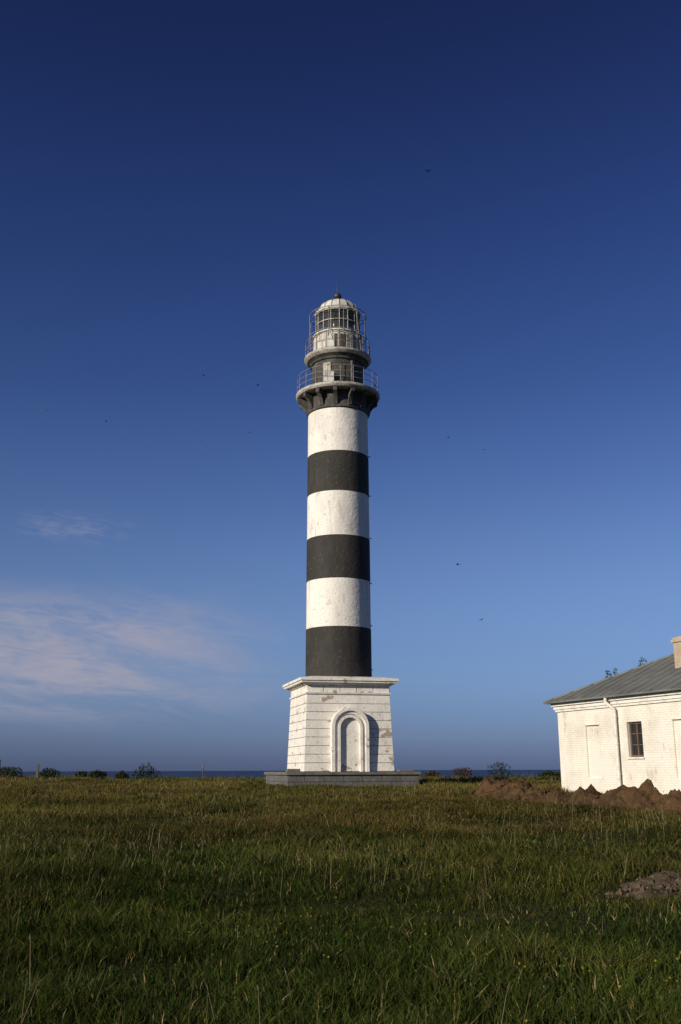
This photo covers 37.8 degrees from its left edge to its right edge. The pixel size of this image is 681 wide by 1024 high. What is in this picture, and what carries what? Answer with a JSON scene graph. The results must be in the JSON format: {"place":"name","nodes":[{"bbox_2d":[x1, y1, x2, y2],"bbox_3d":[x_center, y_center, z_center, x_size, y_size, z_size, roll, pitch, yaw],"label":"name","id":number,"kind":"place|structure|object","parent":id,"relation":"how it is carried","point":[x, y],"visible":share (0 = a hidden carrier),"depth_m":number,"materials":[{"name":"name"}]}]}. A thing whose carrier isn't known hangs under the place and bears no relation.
{"place":"outdoors","nodes":[
{"label":"outdoors","id":0,"kind":"place"},
{"bbox_2d":[0,770,560,778],"bbox_3d":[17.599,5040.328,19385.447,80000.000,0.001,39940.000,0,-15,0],"label":"sea","id":1,"kind":"structure","parent":0,"point":[258,774],"depth_m":5204.57,"materials":[{"name":"liquid"}]},
{"bbox_2d":[0,773,680,1023],"bbox_3d":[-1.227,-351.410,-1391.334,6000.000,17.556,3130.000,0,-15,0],"label":"ground","id":2,"kind":"structure","parent":0,"point":[132,970],"depth_m":11.19,"materials":[{"name":"green plant"}]},
{"bbox_2d":[0,765,22,777],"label":"shrub","id":3,"kind":"object","parent":2,"relation":"on","point":[12,771],"visible":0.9,"depth_m":65.65,"materials":[{"name":"green plant"}]},
{"bbox_2d":[36,764,38,777],"bbox_3d":[-19.442,16.776,63.850,0.160,1.271,0.160,0,-15,0],"label":"fence post","id":4,"kind":"object","parent":2,"relation":"on","point":[37,771],"visible":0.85,"depth_m":63.84,"materials":[{"name":"grey wood"}]},
{"bbox_2d":[39,766,60,777],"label":"shrub","id":5,"kind":"object","parent":2,"relation":"on","point":[44,773],"visible":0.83,"depth_m":66.74,"materials":[{"name":"green plant"}]},
{"bbox_2d":[75,770,87,776],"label":"shrub","id":6,"kind":"object","parent":2,"relation":"on","point":[81,773],"visible":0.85,"depth_m":67.61,"materials":[{"name":"green plant"}]},
{"bbox_2d":[88,768,106,778],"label":"shrub","id":7,"kind":"object","parent":2,"relation":"on","point":[96,774],"visible":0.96,"depth_m":65.65,"materials":[{"name":"green plant"}]},
{"bbox_2d":[115,770,129,779],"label":"shrub","id":8,"kind":"object","parent":2,"relation":"on","point":[123,774],"visible":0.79,"depth_m":66.66,"materials":[{"name":"green plant"}]},
{"bbox_2d":[132,763,160,779],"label":"shrub","id":9,"kind":"object","parent":2,"relation":"on","point":[152,773],"visible":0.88,"depth_m":65.70,"materials":[{"name":"green plant"}]},
{"bbox_2d":[0,772,680,1023],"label":"seed head stalks","id":10,"kind":"object","parent":2,"relation":"on","point":[631,815],"visible":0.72,"depth_m":14.89,"materials":[{"name":"beige plant"}]},
{"bbox_2d":[264,279,420,786],"bbox_3d":[-0.118,0.469,51.531,6.340,27.550,6.340,3,-15,-13],"label":"lighthouse","id":11,"kind":"object","parent":2,"relation":"on","point":[340,729],"visible":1,"depth_m":49.41,"materials":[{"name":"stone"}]},
{"bbox_2d":[323,360,352,381],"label":"watch room door panels","id":12,"kind":"structure","parent":11,"relation":"in","point":[336,371],"depth_m":52.11,"materials":[{"name":"paint"}]},
{"bbox_2d":[7,856,679,1015],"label":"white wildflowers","id":13,"kind":"object","parent":2,"relation":"on","point":[471,964],"visible":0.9,"depth_m":7.78,"materials":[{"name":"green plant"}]},
{"bbox_2d":[10,818,680,1022],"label":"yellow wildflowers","id":14,"kind":"object","parent":2,"relation":"on","point":[655,960],"visible":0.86,"depth_m":10.03,"materials":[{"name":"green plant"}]},
{"bbox_2d":[424,770,440,777],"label":"shrub","id":15,"kind":"object","parent":2,"relation":"on","point":[431,773],"visible":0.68,"depth_m":66.59,"materials":[{"name":"green plant"}]},
{"bbox_2d":[452,764,472,776],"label":"shrub","id":16,"kind":"object","parent":2,"relation":"on","point":[464,772],"visible":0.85,"depth_m":67.58,"materials":[{"name":"green plant"}]},
{"bbox_2d":[487,759,510,776],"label":"shrub","id":17,"kind":"object","parent":2,"relation":"on","point":[499,769],"visible":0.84,"depth_m":67.72,"materials":[{"name":"green plant"}]},
{"bbox_2d":[537,770,560,776],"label":"shrub","id":18,"kind":"object","parent":2,"relation":"on","point":[547,773],"visible":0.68,"depth_m":67.61,"materials":[{"name":"green plant"}]},
{"bbox_2d":[472,775,680,812],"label":"soil heap","id":19,"kind":"object","parent":2,"relation":"on","point":[646,793],"visible":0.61,"depth_m":30.85,"materials":[{"name":"brown soil"}]},
{"bbox_2d":[557,701,680,793],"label":"walls","id":20,"kind":"structure","parent":2,"relation":"on","point":[587,755],"depth_m":33.63,"materials":[{"name":"brick"}]},
{"bbox_2d":[543,653,680,703],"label":"hip roof","id":21,"kind":"structure","parent":20,"relation":"on","point":[662,674],"depth_m":34.67,"materials":[{"name":"metal"}]},
{"bbox_2d":[671,636,680,667],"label":"chimney","id":22,"kind":"object","parent":21,"relation":"on","point":[676,641],"visible":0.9,"depth_m":33.60,"materials":[{"name":"brick"}]},
{"bbox_2d":[604,698,620,786],"bbox_3d":[9.174,7.879,33.591,0.408,3.182,0.226,-8,-16,28],"label":"downpipe","id":23,"kind":"object","parent":20,"relation":"attached to","point":[606,703],"visible":0.81,"depth_m":33.56,"materials":[{"name":"metal"}]},
{"bbox_2d":[551,690,680,758],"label":"cornice and sills","id":24,"kind":"structure","parent":20,"relation":"attached to","point":[658,697],"depth_m":33.50,"materials":[{"name":"paint"}]},
{"bbox_2d":[629,721,643,756],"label":"windows","id":25,"kind":"structure","parent":20,"relation":"attached to","point":[636,739],"depth_m":33.07,"materials":[{"name":"brown glass"}]},
{"bbox_2d":[605,657,646,677],"bbox_3d":[13.882,9.625,45.542,3.300,6.025,2.463,0,-15,0],"label":"tree","id":26,"kind":"object","parent":2,"relation":"on","point":[642,660],"visible":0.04,"depth_m":46.17,"materials":[{"name":"green plant"}]},
{"bbox_2d":[589,870,680,901],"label":"rubble patch","id":27,"kind":"object","parent":2,"relation":"on","point":[670,877],"visible":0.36,"depth_m":12.24,"materials":[{"name":"grey gravel"}]},
{"bbox_2d":[0,0,680,771],"label":"sky","id":28,"kind":"structure","parent":0,"point":[183,183],"materials":[{"name":"blue"}]}
]}

